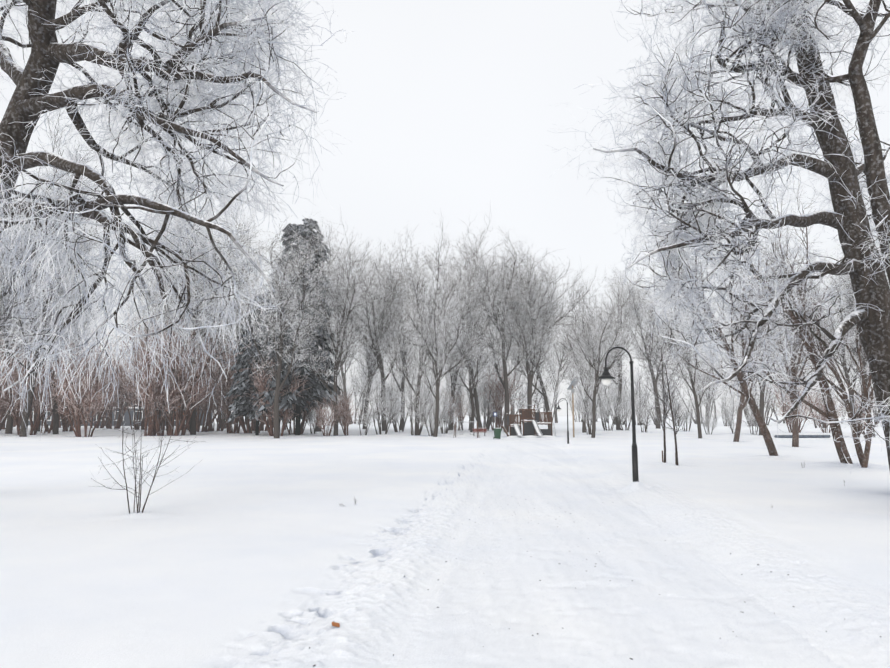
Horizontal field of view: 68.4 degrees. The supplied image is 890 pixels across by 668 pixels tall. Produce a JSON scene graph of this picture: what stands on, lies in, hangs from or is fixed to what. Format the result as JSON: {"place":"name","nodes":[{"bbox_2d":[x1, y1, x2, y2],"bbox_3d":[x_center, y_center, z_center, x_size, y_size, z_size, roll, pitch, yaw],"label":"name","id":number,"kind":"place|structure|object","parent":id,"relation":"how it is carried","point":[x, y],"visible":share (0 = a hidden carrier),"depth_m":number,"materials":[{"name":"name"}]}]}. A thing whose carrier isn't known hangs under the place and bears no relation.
{"place":"outdoors","nodes":[
{"label":"outdoors","id":0,"kind":"place"},
{"bbox_2d":[0,416,889,667],"bbox_3d":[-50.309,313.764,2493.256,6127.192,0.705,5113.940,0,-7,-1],"label":"snow ground","id":1,"kind":"structure","parent":0,"point":[266,551],"depth_m":10.33,"materials":[{"name":"snow"}]},
{"bbox_2d":[0,322,70,434],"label":"hazel shrub","id":2,"kind":"object","parent":1,"relation":"on","point":[8,401],"visible":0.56,"depth_m":62.48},
{"bbox_2d":[0,217,92,433],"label":"tree","id":3,"kind":"object","parent":1,"relation":"on","point":[9,426],"visible":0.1,"depth_m":67.11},
{"bbox_2d":[3,344,97,433],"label":"hazel shrub","id":4,"kind":"object","parent":1,"relation":"on","point":[51,425],"visible":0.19,"depth_m":68.40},
{"bbox_2d":[0,164,115,436],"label":"leaning tree","id":5,"kind":"object","parent":1,"relation":"on","point":[23,427],"visible":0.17,"depth_m":59.58,"materials":[{"name":"grey plant"}]},
{"bbox_2d":[0,322,115,431],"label":"hazel shrub","id":6,"kind":"object","parent":1,"relation":"on","point":[64,426],"visible":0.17,"depth_m":75.40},
{"bbox_2d":[0,229,125,433],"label":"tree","id":7,"kind":"object","parent":1,"relation":"on","point":[55,422],"visible":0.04,"depth_m":65.83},
{"bbox_2d":[9,213,116,430],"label":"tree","id":8,"kind":"object","parent":1,"relation":"on","point":[77,289],"visible":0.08,"depth_m":81.17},
{"bbox_2d":[0,108,128,369],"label":"leaning tree","id":9,"kind":"object","parent":1,"relation":"on","point":[4,311],"visible":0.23,"depth_m":34.41,"materials":[{"name":"white plant"}]},
{"bbox_2d":[38,330,122,430],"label":"hazel shrub","id":10,"kind":"object","parent":1,"relation":"on","point":[63,415],"visible":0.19,"depth_m":78.96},
{"bbox_2d":[40,336,135,436],"bbox_3d":[-32.610,4.716,58.979,9.243,9.612,6.650,6,-10,-42],"label":"hazel shrub","id":11,"kind":"object","parent":1,"relation":"on","point":[79,408],"visible":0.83,"depth_m":58.23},
{"bbox_2d":[69,338,136,427],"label":"hazel shrub","id":12,"kind":"object","parent":1,"relation":"on","point":[102,423],"visible":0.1,"depth_m":96.97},
{"bbox_2d":[86,354,138,428],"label":"hazel shrub","id":13,"kind":"object","parent":1,"relation":"on","point":[108,422],"visible":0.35,"depth_m":93.05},
{"bbox_2d":[21,373,212,425],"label":"building","id":14,"kind":"structure","parent":1,"relation":"on","point":[126,419],"depth_m":122.20,"materials":[{"name":"white"}]},
{"bbox_2d":[109,325,151,429],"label":"hazel shrub","id":15,"kind":"object","parent":1,"relation":"on","point":[136,426],"visible":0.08,"depth_m":85.63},
{"bbox_2d":[82,511,184,521],"bbox_3d":[-5.746,3.363,12.180,2.013,0.105,1.347,2,-8,-19],"label":"snow drift","id":16,"kind":"object","parent":1,"relation":"on","point":[141,515],"visible":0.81,"depth_m":11.90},
{"bbox_2d":[114,248,172,363],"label":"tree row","id":17,"kind":"object","parent":1,"relation":"on","point":[143,298],"visible":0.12,"depth_m":161.25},
{"bbox_2d":[90,381,201,513],"bbox_3d":[-5.740,2.305,12.553,1.941,2.721,2.049,5,-9,-33],"label":"sapling bush","id":18,"kind":"object","parent":1,"relation":"on","point":[134,473],"visible":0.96,"depth_m":12.25,"materials":[{"name":"brown plant"}]},
{"bbox_2d":[110,308,192,429],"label":"tree","id":19,"kind":"object","parent":1,"relation":"on","point":[135,361],"visible":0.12,"depth_m":83.99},
{"bbox_2d":[119,317,216,435],"bbox_3d":[-27.823,3.591,62.089,9.770,12.811,9.512,-5,-8,32],"label":"hazel shrub","id":20,"kind":"object","parent":1,"relation":"on","point":[152,431],"visible":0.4,"depth_m":61.50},
{"bbox_2d":[117,318,231,435],"bbox_3d":[-26.082,3.490,62.277,9.685,13.044,9.948,-2,-8,18],"label":"hazel shrub","id":21,"kind":"object","parent":1,"relation":"on","point":[157,428],"visible":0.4,"depth_m":62.04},
{"bbox_2d":[0,0,354,437],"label":"willow tree","id":22,"kind":"object","parent":1,"relation":"on","point":[32,100],"visible":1,"depth_m":11.91,"materials":[{"name":"white plant"}]},
{"bbox_2d":[124,317,233,431],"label":"hazel shrub","id":23,"kind":"object","parent":1,"relation":"on","point":[198,421],"visible":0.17,"depth_m":75.48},
{"bbox_2d":[139,321,229,435],"bbox_3d":[-25.988,4.002,63.464,8.501,12.287,11.816,6,-10,-42],"label":"hazel shrub","id":24,"kind":"object","parent":1,"relation":"on","point":[184,425],"visible":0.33,"depth_m":62.68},
{"bbox_2d":[122,190,267,430],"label":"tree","id":25,"kind":"object","parent":1,"relation":"on","point":[155,304],"visible":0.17,"depth_m":72.47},
{"bbox_2d":[146,197,266,434],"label":"tree","id":26,"kind":"object","parent":1,"relation":"on","point":[193,421],"visible":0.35,"depth_m":66.61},
{"bbox_2d":[134,207,280,428],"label":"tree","id":27,"kind":"object","parent":1,"relation":"on","point":[229,286],"visible":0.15,"depth_m":95.75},
{"bbox_2d":[183,354,234,430],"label":"hazel shrub","id":28,"kind":"object","parent":1,"relation":"on","point":[219,420],"visible":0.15,"depth_m":78.61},
{"bbox_2d":[203,336,244,432],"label":"hazel shrub","id":29,"kind":"object","parent":1,"relation":"on","point":[229,428],"visible":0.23,"depth_m":68.76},
{"bbox_2d":[202,272,268,432],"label":"tree","id":30,"kind":"object","parent":1,"relation":"on","point":[238,331],"visible":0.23,"depth_m":71.99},
{"bbox_2d":[204,326,266,432],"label":"hazel shrub","id":31,"kind":"object","parent":1,"relation":"on","point":[243,422],"visible":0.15,"depth_m":68.96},
{"bbox_2d":[224,293,291,434],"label":"spruce","id":32,"kind":"object","parent":1,"relation":"on","point":[243,403],"visible":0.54,"depth_m":62.33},
{"bbox_2d":[212,209,340,437],"bbox_3d":[-14.177,-0.936,57.210,10.572,20.531,11.790,1,-7,-8],"label":"tree","id":33,"kind":"object","parent":1,"relation":"on","point":[284,327],"visible":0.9,"depth_m":55.76,"materials":[{"name":"plant"}]},
{"bbox_2d":[246,356,311,435],"bbox_3d":[-16.113,5.271,61.485,6.961,9.081,6.649,2,-7,-12],"label":"hazel shrub","id":34,"kind":"object","parent":1,"relation":"on","point":[262,385],"visible":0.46,"depth_m":60.24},
{"bbox_2d":[252,218,343,434],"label":"tall spruce","id":35,"kind":"object","parent":1,"relation":"on","point":[319,392],"visible":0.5,"depth_m":62.74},
{"bbox_2d":[283,358,332,433],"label":"hazel shrub","id":36,"kind":"object","parent":1,"relation":"on","point":[304,416],"visible":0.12,"depth_m":66.51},
{"bbox_2d":[268,218,366,431],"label":"tree","id":37,"kind":"object","parent":1,"relation":"on","point":[318,427],"visible":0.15,"depth_m":78.55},
{"bbox_2d":[310,397,346,435],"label":"hazel shrub","id":38,"kind":"object","parent":1,"relation":"on","point":[327,423],"visible":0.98,"depth_m":60.41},
{"bbox_2d":[271,203,392,435],"bbox_3d":[-9.187,-1.132,60.677,11.622,21.738,10.413,-6,-9,39],"label":"tree","id":39,"kind":"object","parent":1,"relation":"on","point":[341,326],"visible":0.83,"depth_m":60.63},
{"bbox_2d":[328,386,358,434],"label":"hazel shrub","id":40,"kind":"object","parent":1,"relation":"on","point":[344,419],"visible":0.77,"depth_m":61.31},
{"bbox_2d":[319,293,369,423],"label":"tree","id":41,"kind":"object","parent":1,"relation":"on","point":[343,374],"visible":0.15,"depth_m":145.24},
{"bbox_2d":[330,344,387,423],"bbox_3d":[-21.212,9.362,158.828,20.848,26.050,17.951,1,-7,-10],"label":"grey thicket","id":42,"kind":"object","parent":1,"relation":"on","point":[362,398],"visible":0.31,"depth_m":156.19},
{"bbox_2d":[351,400,377,434],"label":"grey thicket","id":43,"kind":"object","parent":1,"relation":"on","point":[369,417],"visible":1,"depth_m":61.05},
{"bbox_2d":[321,225,431,430],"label":"tree","id":44,"kind":"object","parent":1,"relation":"on","point":[377,330],"visible":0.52,"depth_m":81.45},
{"bbox_2d":[337,231,419,428],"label":"tree","id":45,"kind":"object","parent":1,"relation":"on","point":[372,372],"visible":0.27,"depth_m":91.44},
{"bbox_2d":[356,369,403,433],"bbox_3d":[-6.348,6.285,64.447,5.228,7.587,6.072,0,-7,-3],"label":"grey thicket","id":46,"kind":"object","parent":1,"relation":"on","point":[384,411],"visible":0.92,"depth_m":64.49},
{"bbox_2d":[369,357,416,422],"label":"grey thicket","id":47,"kind":"object","parent":1,"relation":"on","point":[396,392],"visible":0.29,"depth_m":167.09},
{"bbox_2d":[358,237,432,429],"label":"tree","id":48,"kind":"object","parent":1,"relation":"on","point":[400,321],"visible":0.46,"depth_m":84.13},
{"bbox_2d":[377,375,413,431],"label":"grey thicket","id":49,"kind":"object","parent":1,"relation":"on","point":[395,421],"visible":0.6,"depth_m":72.45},
{"bbox_2d":[396,369,447,434],"bbox_3d":[-2.252,6.103,61.228,4.094,7.181,5.010,6,-9,-38],"label":"grey thicket","id":50,"kind":"object","parent":1,"relation":"on","point":[413,404],"visible":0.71,"depth_m":60.92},
{"bbox_2d":[366,213,483,434],"bbox_3d":[-1.063,-0.984,61.046,11.475,21.464,10.281,-2,-7,15],"label":"tree","id":51,"kind":"object","parent":1,"relation":"on","point":[415,290],"visible":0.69,"depth_m":60.59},
{"bbox_2d":[414,393,450,435],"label":"grey thicket","id":52,"kind":"object","parent":1,"relation":"on","point":[431,417],"visible":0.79,"depth_m":59.97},
{"bbox_2d":[407,346,475,422],"bbox_3d":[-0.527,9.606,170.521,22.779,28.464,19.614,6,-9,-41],"label":"grey thicket","id":53,"kind":"object","parent":1,"relation":"on","point":[441,385],"visible":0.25,"depth_m":169.29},
{"bbox_2d":[394,283,498,436],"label":"tree","id":54,"kind":"object","parent":1,"relation":"on","point":[427,341],"visible":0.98,"depth_m":57.32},
{"bbox_2d":[429,387,464,433],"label":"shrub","id":55,"kind":"object","parent":1,"relation":"on","point":[446,418],"visible":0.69,"depth_m":68.81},
{"bbox_2d":[439,385,468,429],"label":"hazel shrub","id":56,"kind":"object","parent":1,"relation":"on","point":[459,420],"visible":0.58,"depth_m":82.54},
{"bbox_2d":[401,275,513,431],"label":"tree","id":57,"kind":"object","parent":1,"relation":"on","point":[481,357],"visible":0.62,"depth_m":71.84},
{"bbox_2d":[416,204,511,429],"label":"tree","id":58,"kind":"object","parent":1,"relation":"on","point":[452,393],"visible":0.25,"depth_m":87.78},
{"bbox_2d":[451,377,484,429],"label":"grey thicket","id":59,"kind":"object","parent":1,"relation":"on","point":[468,414],"visible":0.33,"depth_m":83.91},
{"bbox_2d":[427,239,528,428],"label":"tree","id":60,"kind":"object","parent":1,"relation":"on","point":[478,418],"visible":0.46,"depth_m":75.31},
{"bbox_2d":[451,367,514,430],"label":"grey thicket","id":61,"kind":"object","parent":1,"relation":"on","point":[484,406],"visible":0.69,"depth_m":81.47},
{"bbox_2d":[442,223,561,431],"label":"tree","id":62,"kind":"object","parent":1,"relation":"on","point":[501,324],"visible":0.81,"depth_m":74.91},
{"bbox_2d":[479,362,525,430],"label":"hazel shrub","id":63,"kind":"object","parent":1,"relation":"on","point":[498,423],"visible":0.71,"depth_m":81.68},
{"bbox_2d":[474,336,548,422],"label":"grey thicket","id":64,"kind":"object","parent":1,"relation":"on","point":[509,380],"visible":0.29,"depth_m":142.54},
{"bbox_2d":[468,258,564,408],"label":"tree","id":65,"kind":"object","parent":1,"relation":"on","point":[531,377],"visible":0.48,"depth_m":75.30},
{"bbox_2d":[501,405,555,437],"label":"playground tower","id":66,"kind":"structure","parent":1,"relation":"on","point":[531,428],"depth_m":58.44,"materials":[{"name":"brown wood"}]},
{"bbox_2d":[509,376,550,424],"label":"grey thicket","id":67,"kind":"object","parent":1,"relation":"on","point":[520,402],"visible":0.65,"depth_m":132.34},
{"bbox_2d":[487,242,584,430],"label":"tree","id":68,"kind":"object","parent":1,"relation":"on","point":[541,382],"visible":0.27,"depth_m":81.70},
{"bbox_2d":[514,357,570,424],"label":"grey thicket","id":69,"kind":"object","parent":1,"relation":"on","point":[555,395],"visible":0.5,"depth_m":136.62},
{"bbox_2d":[494,234,601,408],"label":"tree","id":70,"kind":"object","parent":1,"relation":"on","point":[530,299],"visible":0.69,"depth_m":74.76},
{"bbox_2d":[539,311,582,422],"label":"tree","id":71,"kind":"object","parent":1,"relation":"on","point":[559,361],"visible":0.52,"depth_m":168.84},
{"bbox_2d":[546,312,595,420],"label":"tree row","id":72,"kind":"object","parent":1,"relation":"on","point":[572,378],"visible":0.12,"depth_m":231.95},
{"bbox_2d":[562,382,596,421],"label":"grey thicket","id":73,"kind":"object","parent":1,"relation":"on","point":[575,403],"visible":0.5,"depth_m":199.27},
{"bbox_2d":[541,265,627,432],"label":"tree","id":74,"kind":"object","parent":1,"relation":"on","point":[578,355],"visible":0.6,"depth_m":75.77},
{"bbox_2d":[569,374,608,434],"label":"grey thicket","id":75,"kind":"object","parent":1,"relation":"on","point":[588,409],"visible":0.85,"depth_m":66.21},
{"bbox_2d":[551,287,646,437],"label":"tree","id":76,"kind":"object","parent":1,"relation":"on","point":[591,344],"visible":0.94,"depth_m":55.98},
{"bbox_2d":[593,384,625,430],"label":"grey thicket","id":77,"kind":"object","parent":1,"relation":"on","point":[602,410],"visible":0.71,"depth_m":81.77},
{"bbox_2d":[569,268,650,429],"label":"tree","id":78,"kind":"object","parent":1,"relation":"on","point":[620,376],"visible":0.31,"depth_m":86.17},
{"bbox_2d":[597,346,638,481],"bbox_3d":[4.378,2.222,16.513,1.016,3.844,0.461,0,-7,-1],"label":"lamp post","id":79,"kind":"object","parent":1,"relation":"on","point":[605,377],"visible":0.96,"depth_m":16.56,"materials":[{"name":"metal"}]},
{"bbox_2d":[593,357,645,424],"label":"grey thicket","id":80,"kind":"object","parent":1,"relation":"on","point":[622,399],"visible":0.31,"depth_m":137.72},
{"bbox_2d":[603,375,641,429],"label":"grey thicket","id":81,"kind":"object","parent":1,"relation":"on","point":[626,412],"visible":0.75,"depth_m":83.41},
{"bbox_2d":[617,481,654,492],"bbox_3d":[4.779,3.824,16.457,0.934,0.269,1.386,-5,-9,37],"label":"snow drift","id":82,"kind":"object","parent":1,"relation":"on","point":[634,486],"visible":0.65,"depth_m":16.22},
{"bbox_2d":[621,356,658,424],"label":"grey thicket","id":83,"kind":"object","parent":1,"relation":"on","point":[637,388],"visible":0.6,"depth_m":131.45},
{"bbox_2d":[634,392,657,431],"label":"grey thicket","id":84,"kind":"object","parent":1,"relation":"on","point":[644,416],"visible":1,"depth_m":73.81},
{"bbox_2d":[599,258,698,428],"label":"tree","id":85,"kind":"object","parent":1,"relation":"on","point":[637,322],"visible":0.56,"depth_m":94.00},
{"bbox_2d":[628,325,676,421],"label":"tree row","id":86,"kind":"object","parent":1,"relation":"on","point":[647,363],"visible":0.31,"depth_m":236.62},
{"bbox_2d":[627,362,685,424],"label":"grey thicket","id":87,"kind":"object","parent":1,"relation":"on","point":[672,377],"visible":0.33,"depth_m":143.21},
{"bbox_2d":[638,324,685,462],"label":"young tree","id":88,"kind":"object","parent":1,"relation":"on","point":[663,403],"visible":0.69,"depth_m":25.88,"materials":[{"name":"grey plant"}]},
{"bbox_2d":[638,347,689,464],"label":"young tree","id":89,"kind":"object","parent":1,"relation":"on","point":[673,428],"visible":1,"depth_m":24.74,"materials":[{"name":"grey plant"}]},
{"bbox_2d":[659,379,688,425],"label":"grey thicket","id":90,"kind":"object","parent":1,"relation":"on","point":[678,399],"visible":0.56,"depth_m":124.92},
{"bbox_2d":[672,393,698,430],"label":"grey thicket","id":91,"kind":"object","parent":1,"relation":"on","point":[687,415],"visible":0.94,"depth_m":77.71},
{"bbox_2d":[642,274,729,437],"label":"tree","id":92,"kind":"object","parent":1,"relation":"on","point":[691,378],"visible":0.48,"depth_m":56.74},
{"bbox_2d":[664,347,736,423],"bbox_3d":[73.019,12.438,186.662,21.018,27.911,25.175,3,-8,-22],"label":"grey thicket","id":93,"kind":"object","parent":1,"relation":"on","point":[709,398],"visible":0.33,"depth_m":187.29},
{"bbox_2d":[695,402,719,433],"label":"grey thicket","id":94,"kind":"object","parent":1,"relation":"on","point":[707,425],"visible":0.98,"depth_m":66.25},
{"bbox_2d":[637,220,779,455],"bbox_3d":[11.806,0.037,29.325,6.526,11.950,6.922,-4,-8,31],"label":"leaning tree","id":95,"kind":"object","parent":1,"relation":"on","point":[769,442],"visible":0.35,"depth_m":29.23,"materials":[{"name":"grey plant"}]},
{"bbox_2d":[547,0,889,473],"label":"oak tree","id":96,"kind":"object","parent":1,"relation":"on","point":[839,169],"visible":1,"depth_m":13.58,"materials":[{"name":"white plant"}]},
{"bbox_2d":[712,383,739,425],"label":"grey thicket","id":97,"kind":"object","parent":1,"relation":"on","point":[726,404],"visible":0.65,"depth_m":144.22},
{"bbox_2d":[720,400,745,433],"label":"grey thicket","id":98,"kind":"object","parent":1,"relation":"on","point":[728,420],"visible":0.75,"depth_m":69.41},
{"bbox_2d":[710,312,764,416],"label":"tree","id":99,"kind":"object","parent":1,"relation":"on","point":[739,341],"visible":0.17,"depth_m":161.49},
{"bbox_2d":[719,338,779,425],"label":"grey thicket","id":100,"kind":"object","parent":1,"relation":"on","point":[754,395],"visible":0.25,"depth_m":148.51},
{"bbox_2d":[709,255,795,441],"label":"leaning tree","id":101,"kind":"object","parent":1,"relation":"on","point":[738,423],"visible":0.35,"depth_m":47.40,"materials":[{"name":"grey plant"}]},
{"bbox_2d":[723,356,786,424],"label":"grey thicket","id":102,"kind":"object","parent":1,"relation":"on","point":[769,405],"visible":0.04,"depth_m":162.78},
{"bbox_2d":[715,209,826,434],"bbox_3d":[32.859,-1.242,64.651,12.344,23.089,11.060,-1,-7,9],"label":"tree","id":103,"kind":"object","parent":1,"relation":"on","point":[761,408],"visible":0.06,"depth_m":64.19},
{"bbox_2d":[712,277,832,390],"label":"tree","id":104,"kind":"object","parent":1,"relation":"on","point":[798,373],"visible":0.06,"depth_m":87.33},
{"bbox_2d":[696,169,860,463],"bbox_3d":[12.376,-0.608,25.028,6.005,12.082,4.450,0,-7,-1],"label":"leaning tree","id":105,"kind":"object","parent":1,"relation":"on","point":[830,405],"visible":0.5,"depth_m":24.62,"materials":[{"name":"grey plant"}]},
{"bbox_2d":[726,455,836,460],"bbox_3d":[14.531,5.421,28.823,5.338,0.157,3.828,0,-7,-1],"label":"snow drift","id":106,"kind":"object","parent":1,"relation":"on","point":[780,457],"visible":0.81,"depth_m":28.15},
{"bbox_2d":[766,374,821,432],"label":"hazel shrub","id":107,"kind":"object","parent":1,"relation":"on","point":[799,418],"visible":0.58,"depth_m":76.31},
{"bbox_2d":[744,231,848,446],"bbox_3d":[20.906,0.316,39.026,5.941,13.786,6.239,-5,-9,35],"label":"leaning tree","id":108,"kind":"object","parent":1,"relation":"on","point":[794,371],"visible":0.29,"depth_m":39.72,"materials":[{"name":"grey plant"}]},
{"bbox_2d":[763,279,877,464],"bbox_3d":[14.316,1.037,23.817,4.322,8.467,2.825,-6,-10,42],"label":"leaning tree","id":109,"kind":"object","parent":1,"relation":"on","point":[859,450],"visible":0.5,"depth_m":23.71,"materials":[{"name":"grey plant"}]},
{"bbox_2d":[799,362,850,427],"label":"grey thicket","id":110,"kind":"object","parent":1,"relation":"on","point":[822,402],"visible":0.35,"depth_m":125.28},
{"bbox_2d":[805,395,846,432],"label":"hazel shrub","id":111,"kind":"object","parent":1,"relation":"on","point":[822,417],"visible":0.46,"depth_m":82.27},
{"bbox_2d":[790,252,868,426],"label":"tree","id":112,"kind":"object","parent":1,"relation":"on","point":[845,368],"visible":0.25,"depth_m":64.95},
{"bbox_2d":[783,461,888,469],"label":"snow drift","id":113,"kind":"object","parent":1,"relation":"on","point":[830,464],"visible":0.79,"depth_m":24.14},
{"bbox_2d":[792,218,889,436],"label":"tree","id":114,"kind":"object","parent":1,"relation":"on","point":[864,362],"visible":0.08,"depth_m":62.77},
{"bbox_2d":[818,298,879,467],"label":"leaning tree","id":115,"kind":"object","parent":1,"relation":"on","point":[865,460],"visible":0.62,"depth_m":23.01,"materials":[{"name":"grey plant"}]},
{"bbox_2d":[827,359,879,426],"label":"grey thicket","id":116,"kind":"object","parent":1,"relation":"on","point":[859,384],"visible":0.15,"depth_m":142.61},
{"bbox_2d":[832,465,888,469],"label":"snow drift","id":117,"kind":"object","parent":1,"relation":"on","point":[859,467],"visible":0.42,"depth_m":22.86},
{"bbox_2d":[0,0,889,415],"label":"sky","id":118,"kind":"structure","parent":0,"point":[445,109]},
{"bbox_2d":[403,438,841,667],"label":"snowy path","id":119,"kind":"structure","parent":0,"point":[654,625],"depth_m":6.87,"materials":[{"name":"snow"}]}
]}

